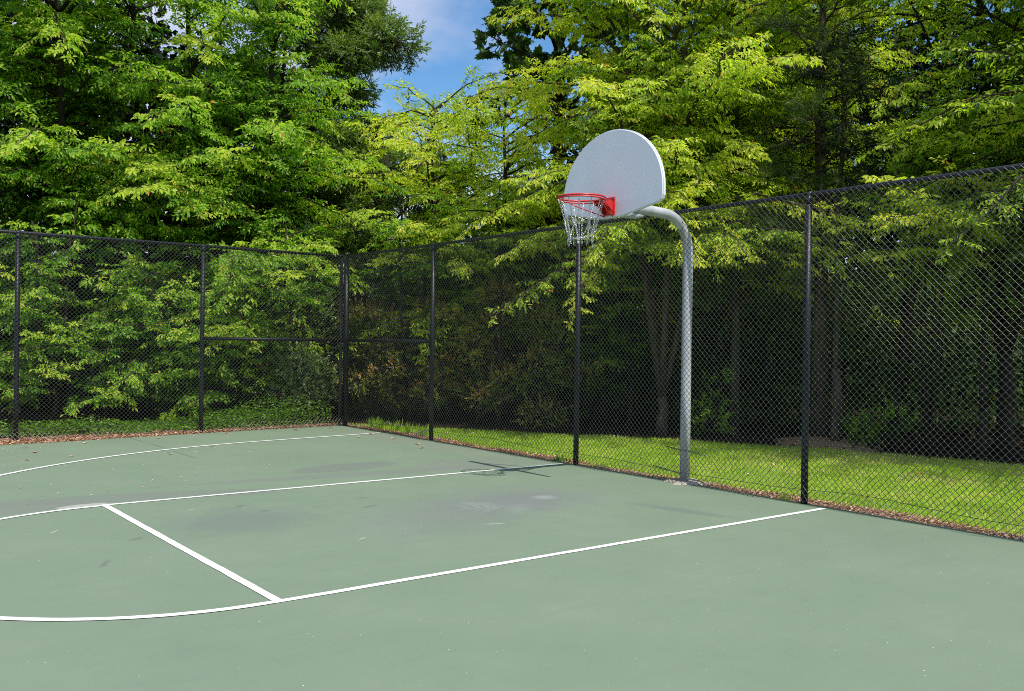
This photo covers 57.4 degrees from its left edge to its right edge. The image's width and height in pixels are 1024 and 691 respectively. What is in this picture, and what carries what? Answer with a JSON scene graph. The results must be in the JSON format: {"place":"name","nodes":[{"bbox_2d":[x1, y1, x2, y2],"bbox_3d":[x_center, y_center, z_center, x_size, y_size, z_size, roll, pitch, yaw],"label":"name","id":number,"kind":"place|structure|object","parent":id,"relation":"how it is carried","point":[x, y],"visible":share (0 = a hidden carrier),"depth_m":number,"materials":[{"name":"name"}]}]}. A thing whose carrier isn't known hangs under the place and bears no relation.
{"place":"outdoors","nodes":[
{"label":"outdoors","id":0,"kind":"place"},
{"bbox_2d":[2,0,1017,277],"label":"sky","id":1,"kind":"structure","parent":0,"point":[450,24],"materials":[{"name":"blue"}]},
{"bbox_2d":[0,425,1023,690],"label":"court","id":2,"kind":"object","parent":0,"point":[830,599],"visible":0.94,"depth_m":5.83,"materials":[{"name":"green paint"}]},
{"bbox_2d":[0,505,274,620],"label":"court marking","id":3,"kind":"object","parent":2,"relation":"on","point":[124,617],"visible":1,"depth_m":4.96,"materials":[{"name":"white paint"}]},
{"bbox_2d":[0,433,368,475],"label":"court marking","id":4,"kind":"object","parent":2,"relation":"on","point":[154,450],"visible":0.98,"depth_m":11.89,"materials":[{"name":"white paint"}]},
{"bbox_2d":[102,505,283,601],"bbox_3d":[-2.432,1.416,6.720,0.062,0.001,3.695,1,0,-38],"label":"court marking","id":5,"kind":"object","parent":2,"relation":"on","point":[254,587],"visible":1,"depth_m":6.25,"materials":[{"name":"white paint"}]},
{"bbox_2d":[2,426,391,496],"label":"leaf litter","id":6,"kind":"object","parent":2,"relation":"on","point":[168,452],"visible":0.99,"depth_m":11.37,"materials":[{"name":"brown plant"}]},
{"bbox_2d":[103,463,562,504],"bbox_3d":[-1.480,1.415,9.782,5.290,0.001,0.057,1,0,-37],"label":"court marking","id":7,"kind":"object","parent":2,"relation":"on","point":[321,485],"visible":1,"depth_m":9.43,"materials":[{"name":"white paint"}]},
{"bbox_2d":[275,508,825,602],"bbox_3d":[0.752,1.459,6.882,5.300,0.001,0.059,1,0,-38],"label":"court marking","id":8,"kind":"object","parent":2,"relation":"on","point":[434,574],"visible":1,"depth_m":6.35,"materials":[{"name":"white paint"}]},
{"bbox_2d":[557,129,706,485],"bbox_3d":[1.284,-0.315,9.542,1.589,3.645,1.574,1,0,8],"label":"basketball hoop","id":9,"kind":"object","parent":2,"relation":"on","point":[616,173],"visible":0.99,"depth_m":9.32,"materials":[{"name":"metal"}]},
{"bbox_2d":[342,163,1023,540],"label":"chain link fence","id":10,"kind":"object","parent":2,"relation":"on","point":[804,377],"visible":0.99,"depth_m":9.49,"materials":[{"name":"black metal"}]},
{"bbox_2d":[0,373,1023,465],"bbox_3d":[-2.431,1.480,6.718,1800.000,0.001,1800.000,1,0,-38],"label":"ground","id":11,"kind":"structure","parent":0,"point":[121,413],"depth_m":17.24,"materials":[{"name":"soil"}]},
{"bbox_2d":[0,58,28,223],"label":"hornbeam tree","id":12,"kind":"object","parent":11,"relation":"on","point":[3,219],"visible":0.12,"depth_m":19.58,"materials":[{"name":"green plant"}]},
{"bbox_2d":[0,263,39,409],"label":"young tree","id":13,"kind":"object","parent":11,"relation":"on","point":[7,363],"visible":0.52,"depth_m":15.39,"materials":[{"name":"green plant"}]},
{"bbox_2d":[14,133,47,406],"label":"tree trunk","id":14,"kind":"object","parent":11,"relation":"on","point":[25,195],"visible":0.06,"depth_m":19.58,"materials":[{"name":"brown plant"}]},
{"bbox_2d":[0,219,154,424],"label":"young tree","id":15,"kind":"object","parent":11,"relation":"on","point":[33,227],"visible":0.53,"depth_m":15.58,"materials":[{"name":"green plant"}]},
{"bbox_2d":[0,297,174,424],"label":"young tree","id":16,"kind":"object","parent":11,"relation":"on","point":[85,401],"visible":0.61,"depth_m":15.69,"materials":[{"name":"green plant"}]},
{"bbox_2d":[0,0,277,415],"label":"hornbeam tree","id":17,"kind":"object","parent":11,"relation":"on","point":[58,136],"visible":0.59,"depth_m":17.16,"materials":[{"name":"green plant"}]},
{"bbox_2d":[140,143,159,410],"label":"tree trunk","id":18,"kind":"object","parent":11,"relation":"on","point":[149,408],"visible":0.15,"depth_m":19.61,"materials":[{"name":"brown plant"}]},
{"bbox_2d":[70,244,255,420],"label":"young tree","id":19,"kind":"object","parent":11,"relation":"on","point":[150,328],"visible":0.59,"depth_m":15.95,"materials":[{"name":"green plant"}]},
{"bbox_2d":[0,393,333,437],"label":"ground cover","id":20,"kind":"object","parent":11,"relation":"on","point":[149,426],"visible":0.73,"depth_m":15.20,"materials":[{"name":"green plant"}]},
{"bbox_2d":[0,422,335,444],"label":"mulch verge","id":21,"kind":"structure","parent":11,"relation":"on","point":[116,436],"depth_m":13.71,"materials":[{"name":"brown plant"}]},
{"bbox_2d":[0,229,349,441],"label":"chain link fence","id":22,"kind":"object","parent":21,"relation":"on","point":[17,333],"visible":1,"depth_m":14.21,"materials":[{"name":"black metal"}]},
{"bbox_2d":[138,291,324,422],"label":"young tree","id":23,"kind":"object","parent":11,"relation":"on","point":[228,328],"visible":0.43,"depth_m":16.61,"materials":[{"name":"green plant"}]},
{"bbox_2d":[149,320,315,423],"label":"young tree","id":24,"kind":"object","parent":11,"relation":"on","point":[192,338],"visible":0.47,"depth_m":16.04,"materials":[{"name":"green plant"}]},
{"bbox_2d":[48,0,438,417],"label":"hornbeam tree","id":25,"kind":"object","parent":11,"relation":"on","point":[284,142],"visible":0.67,"depth_m":17.25,"materials":[{"name":"green plant"}]},
{"bbox_2d":[205,208,370,421],"bbox_3d":[-4.037,-0.508,16.686,3.247,3.927,3.789,1,0,-38],"label":"young tree","id":26,"kind":"object","parent":11,"relation":"on","point":[259,241],"visible":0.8,"depth_m":16.15,"materials":[{"name":"green plant"}]},
{"bbox_2d":[243,216,355,407],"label":"young tree","id":27,"kind":"object","parent":11,"relation":"on","point":[317,311],"visible":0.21,"depth_m":18.01,"materials":[{"name":"green plant"}]},
{"bbox_2d":[259,341,348,421],"bbox_3d":[-3.772,0.653,16.769,1.548,1.523,1.661,1,0,-38],"label":"shrub","id":28,"kind":"object","parent":11,"relation":"on","point":[301,371],"visible":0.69,"depth_m":16.54,"materials":[{"name":"green plant"}]},
{"bbox_2d":[200,0,431,389],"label":"oak tree","id":29,"kind":"object","parent":11,"relation":"on","point":[364,40],"visible":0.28,"depth_m":21.00,"materials":[{"name":"green plant"}]},
{"bbox_2d":[319,187,422,416],"bbox_3d":[-2.884,-0.727,18.582,2.135,4.788,2.493,1,0,22],"label":"shrub","id":30,"kind":"object","parent":11,"relation":"on","point":[362,234],"visible":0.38,"depth_m":18.57,"materials":[{"name":"green plant"}]},
{"bbox_2d":[330,297,417,419],"bbox_3d":[-2.646,0.325,17.694,1.618,2.493,1.910,1,0,-16],"label":"shrub","id":31,"kind":"object","parent":11,"relation":"on","point":[369,364],"visible":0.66,"depth_m":17.61,"materials":[{"name":"green plant"}]},
{"bbox_2d":[292,139,464,407],"bbox_3d":[-3.035,-1.633,21.146,4.110,6.164,3.736,1,0,7],"label":"oak tree","id":32,"kind":"object","parent":11,"relation":"on","point":[396,157],"visible":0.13,"depth_m":20.39,"materials":[{"name":"green plant"}]},
{"bbox_2d":[377,293,461,420],"bbox_3d":[-1.612,0.223,17.530,1.601,2.436,1.648,1,0,-38],"label":"shrub","id":33,"kind":"object","parent":11,"relation":"on","point":[427,387],"visible":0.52,"depth_m":17.50,"materials":[{"name":"green plant"}]},
{"bbox_2d":[348,180,505,421],"bbox_3d":[-1.684,-0.732,17.291,3.770,4.432,2.556,1,0,-38],"label":"young tree","id":34,"kind":"object","parent":11,"relation":"on","point":[395,221],"visible":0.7,"depth_m":17.01,"materials":[{"name":"green plant"}]},
{"bbox_2d":[392,89,499,243],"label":"young tree","id":35,"kind":"object","parent":11,"relation":"on","point":[421,104],"visible":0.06,"depth_m":25.45,"materials":[{"name":"green plant"}]},
{"bbox_2d":[310,63,603,416],"bbox_3d":[-1.033,-2.148,18.687,5.873,7.277,6.629,1,0,-38],"label":"zelkova tree","id":36,"kind":"object","parent":11,"relation":"on","point":[466,171],"visible":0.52,"depth_m":18.00,"materials":[{"name":"green plant"}]},
{"bbox_2d":[411,149,508,413],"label":"tree trunk","id":37,"kind":"object","parent":11,"relation":"on","point":[443,155],"visible":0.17,"depth_m":19.74,"materials":[{"name":"brown plant"}]},
{"bbox_2d":[420,255,530,423],"bbox_3d":[-0.608,-0.116,17.241,1.979,3.145,1.697,1,0,30],"label":"shrub","id":38,"kind":"object","parent":11,"relation":"on","point":[483,359],"visible":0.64,"depth_m":17.05,"materials":[{"name":"green plant"}]},
{"bbox_2d":[441,177,556,426],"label":"young tree","id":39,"kind":"object","parent":11,"relation":"on","point":[504,230],"visible":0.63,"depth_m":16.34,"materials":[{"name":"green plant"}]},
{"bbox_2d":[0,256,1023,435],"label":"undergrowth","id":40,"kind":"object","parent":11,"relation":"on","point":[970,405],"visible":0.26,"depth_m":17.57,"materials":[{"name":"green plant"}]},
{"bbox_2d":[0,0,1023,412],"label":"distant wood","id":41,"kind":"object","parent":11,"relation":"on","point":[150,46],"visible":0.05,"depth_m":22.35,"materials":[{"name":"green plant"}]},
{"bbox_2d":[465,225,560,419],"bbox_3d":[0.019,-0.477,18.324,1.848,3.870,2.171,1,0,-38],"label":"shrub","id":42,"kind":"object","parent":11,"relation":"on","point":[519,345],"visible":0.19,"depth_m":18.27,"materials":[{"name":"green plant"}]},
{"bbox_2d":[478,286,601,429],"bbox_3d":[0.475,0.209,16.668,2.164,2.701,1.932,1,0,16],"label":"shrub","id":43,"kind":"object","parent":11,"relation":"on","point":[540,355],"visible":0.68,"depth_m":16.68,"materials":[{"name":"green plant"}]},
{"bbox_2d":[453,0,634,411],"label":"sycamore tree","id":44,"kind":"object","parent":11,"relation":"on","point":[520,48],"visible":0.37,"depth_m":19.70,"materials":[{"name":"green plant"}]},
{"bbox_2d":[531,138,569,411],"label":"tree trunk","id":45,"kind":"object","parent":11,"relation":"on","point":[549,220],"visible":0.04,"depth_m":19.39,"materials":[{"name":"brown plant"}]},
{"bbox_2d":[538,268,645,421],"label":"sapling","id":46,"kind":"object","parent":11,"relation":"on","point":[597,354],"visible":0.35,"depth_m":17.36,"materials":[{"name":"green plant"}]},
{"bbox_2d":[600,248,639,420],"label":"tree trunk","id":47,"kind":"object","parent":11,"relation":"on","point":[617,411],"visible":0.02,"depth_m":18.40,"materials":[{"name":"brown plant"}]},
{"bbox_2d":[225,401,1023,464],"bbox_3d":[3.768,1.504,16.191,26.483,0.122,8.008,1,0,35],"label":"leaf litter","id":48,"kind":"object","parent":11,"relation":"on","point":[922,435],"visible":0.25,"depth_m":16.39,"materials":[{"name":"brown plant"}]},
{"bbox_2d":[559,218,695,426],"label":"young tree","id":49,"kind":"object","parent":11,"relation":"on","point":[625,329],"visible":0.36,"depth_m":16.67,"materials":[{"name":"green plant"}]},
{"bbox_2d":[450,0,902,435],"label":"zelkova tree","id":50,"kind":"object","parent":11,"relation":"on","point":[678,136],"visible":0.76,"depth_m":14.63,"materials":[{"name":"green plant"}]},
{"bbox_2d":[700,198,714,423],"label":"tree trunk","id":51,"kind":"object","parent":11,"relation":"on","point":[711,337],"visible":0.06,"depth_m":17.97,"materials":[{"name":"brown plant"}]},
{"bbox_2d":[690,368,737,437],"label":"shrub","id":52,"kind":"object","parent":11,"relation":"on","point":[714,418],"visible":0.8,"depth_m":15.23,"materials":[{"name":"green plant"}]},
{"bbox_2d":[657,45,826,435],"bbox_3d":[3.941,-1.720,15.860,2.986,6.572,3.132,1,0,6],"label":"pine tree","id":53,"kind":"object","parent":11,"relation":"on","point":[736,113],"visible":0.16,"depth_m":15.83,"materials":[{"name":"green plant"}]},
{"bbox_2d":[761,123,813,427],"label":"tree trunk","id":54,"kind":"object","parent":11,"relation":"on","point":[765,378],"visible":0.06,"depth_m":17.34,"materials":[{"name":"brown plant"}]},
{"bbox_2d":[632,0,968,420],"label":"zelkova tree","id":55,"kind":"object","parent":11,"relation":"on","point":[884,54],"visible":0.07,"depth_m":17.89,"materials":[{"name":"green plant"}]},
{"bbox_2d":[773,436,880,451],"bbox_3d":[4.823,1.483,14.322,1.299,0.141,1.741,1,0,-38],"label":"mulch mound","id":56,"kind":"object","parent":11,"relation":"on","point":[829,443],"visible":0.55,"depth_m":13.99,"materials":[{"name":"brown plant"}]},
{"bbox_2d":[718,0,942,436],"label":"pine tree","id":57,"kind":"object","parent":11,"relation":"on","point":[822,18],"visible":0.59,"depth_m":14.54,"materials":[{"name":"green plant"}]},
{"bbox_2d":[751,22,946,440],"bbox_3d":[5.051,-1.689,14.177,2.776,6.562,2.853,1,0,4],"label":"young tree","id":58,"kind":"object","parent":11,"relation":"on","point":[805,139],"visible":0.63,"depth_m":14.13,"materials":[{"name":"green plant"}]},
{"bbox_2d":[837,398,924,449],"bbox_3d":[5.355,1.145,13.897,1.180,0.856,1.220,1,0,1],"label":"shrub","id":59,"kind":"object","parent":11,"relation":"on","point":[875,430],"visible":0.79,"depth_m":13.65,"materials":[{"name":"green plant"}]},
{"bbox_2d":[843,115,939,433],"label":"tree trunk","id":60,"kind":"object","parent":11,"relation":"on","point":[905,304],"visible":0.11,"depth_m":16.54,"materials":[{"name":"brown plant"}]},
{"bbox_2d":[794,95,1023,450],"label":"young tree","id":61,"kind":"object","parent":11,"relation":"on","point":[1003,119],"visible":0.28,"depth_m":12.71,"materials":[{"name":"green plant"}]},
{"bbox_2d":[797,0,1023,454],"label":"zelkova tree","id":62,"kind":"object","parent":11,"relation":"on","point":[1005,23],"visible":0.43,"depth_m":13.48,"materials":[{"name":"green plant"}]},
{"bbox_2d":[822,154,1011,459],"bbox_3d":[5.128,-0.370,11.979,3.459,3.944,1.606,1,0,-38],"label":"young tree","id":63,"kind":"object","parent":11,"relation":"on","point":[944,225],"visible":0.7,"depth_m":12.05,"materials":[{"name":"green plant"}]},
{"bbox_2d":[854,61,997,457],"bbox_3d":[5.738,-1.202,12.986,2.168,5.519,1.741,1,0,-38],"label":"sapling","id":64,"kind":"object","parent":11,"relation":"on","point":[925,165],"visible":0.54,"depth_m":12.81,"materials":[{"name":"green plant"}]},
{"bbox_2d":[855,0,1023,264],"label":"zelkova tree","id":65,"kind":"object","parent":11,"relation":"on","point":[1003,100],"visible":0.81,"depth_m":10.89,"materials":[{"name":"green plant"}]},
{"bbox_2d":[968,112,1023,447],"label":"sapling","id":66,"kind":"object","parent":11,"relation":"on","point":[1021,141],"visible":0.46,"depth_m":12.62,"materials":[{"name":"green plant"}]},
{"bbox_2d":[334,423,1023,539],"bbox_3d":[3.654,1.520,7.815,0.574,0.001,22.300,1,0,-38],"label":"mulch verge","id":67,"kind":"structure","parent":0,"point":[748,492],"depth_m":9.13,"materials":[{"name":"green plant"}]},
{"bbox_2d":[367,417,378,426],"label":"grass tuft","id":68,"kind":"object","parent":67,"relation":"on","point":[370,424],"visible":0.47,"depth_m":15.83,"materials":[{"name":"green plant"}]},
{"bbox_2d":[374,419,386,428],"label":"grass tuft","id":69,"kind":"object","parent":67,"relation":"on","point":[378,425],"visible":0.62,"depth_m":15.59,"materials":[{"name":"green plant"}]},
{"bbox_2d":[387,419,402,431],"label":"grass tuft","id":70,"kind":"object","parent":67,"relation":"on","point":[395,426],"visible":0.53,"depth_m":15.30,"materials":[{"name":"green plant"}]},
{"bbox_2d":[398,422,415,433],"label":"grass tuft","id":71,"kind":"object","parent":67,"relation":"on","point":[406,429],"visible":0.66,"depth_m":14.98,"materials":[{"name":"green plant"}]},
{"bbox_2d":[416,424,428,434],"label":"grass tuft","id":72,"kind":"object","parent":67,"relation":"on","point":[425,432],"visible":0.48,"depth_m":14.70,"materials":[{"name":"green plant"}]},
{"bbox_2d":[553,453,569,462],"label":"grass tuft","id":73,"kind":"object","parent":67,"relation":"on","point":[559,459],"visible":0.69,"depth_m":11.70,"materials":[{"name":"green plant"}]},
{"bbox_2d":[335,423,1023,539],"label":"leaf litter","id":74,"kind":"object","parent":67,"relation":"on","point":[967,527],"visible":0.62,"depth_m":9.13,"materials":[{"name":"brown plant"}]},
{"bbox_2d":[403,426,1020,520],"bbox_3d":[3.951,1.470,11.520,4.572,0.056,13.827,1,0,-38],"label":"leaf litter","id":75,"kind":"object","parent":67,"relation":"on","point":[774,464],"visible":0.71,"depth_m":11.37,"materials":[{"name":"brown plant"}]},
{"bbox_2d":[779,492,792,500],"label":"grass tuft","id":76,"kind":"object","parent":67,"relation":"on","point":[784,498],"visible":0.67,"depth_m":9.04,"materials":[{"name":"green plant"}]}
]}

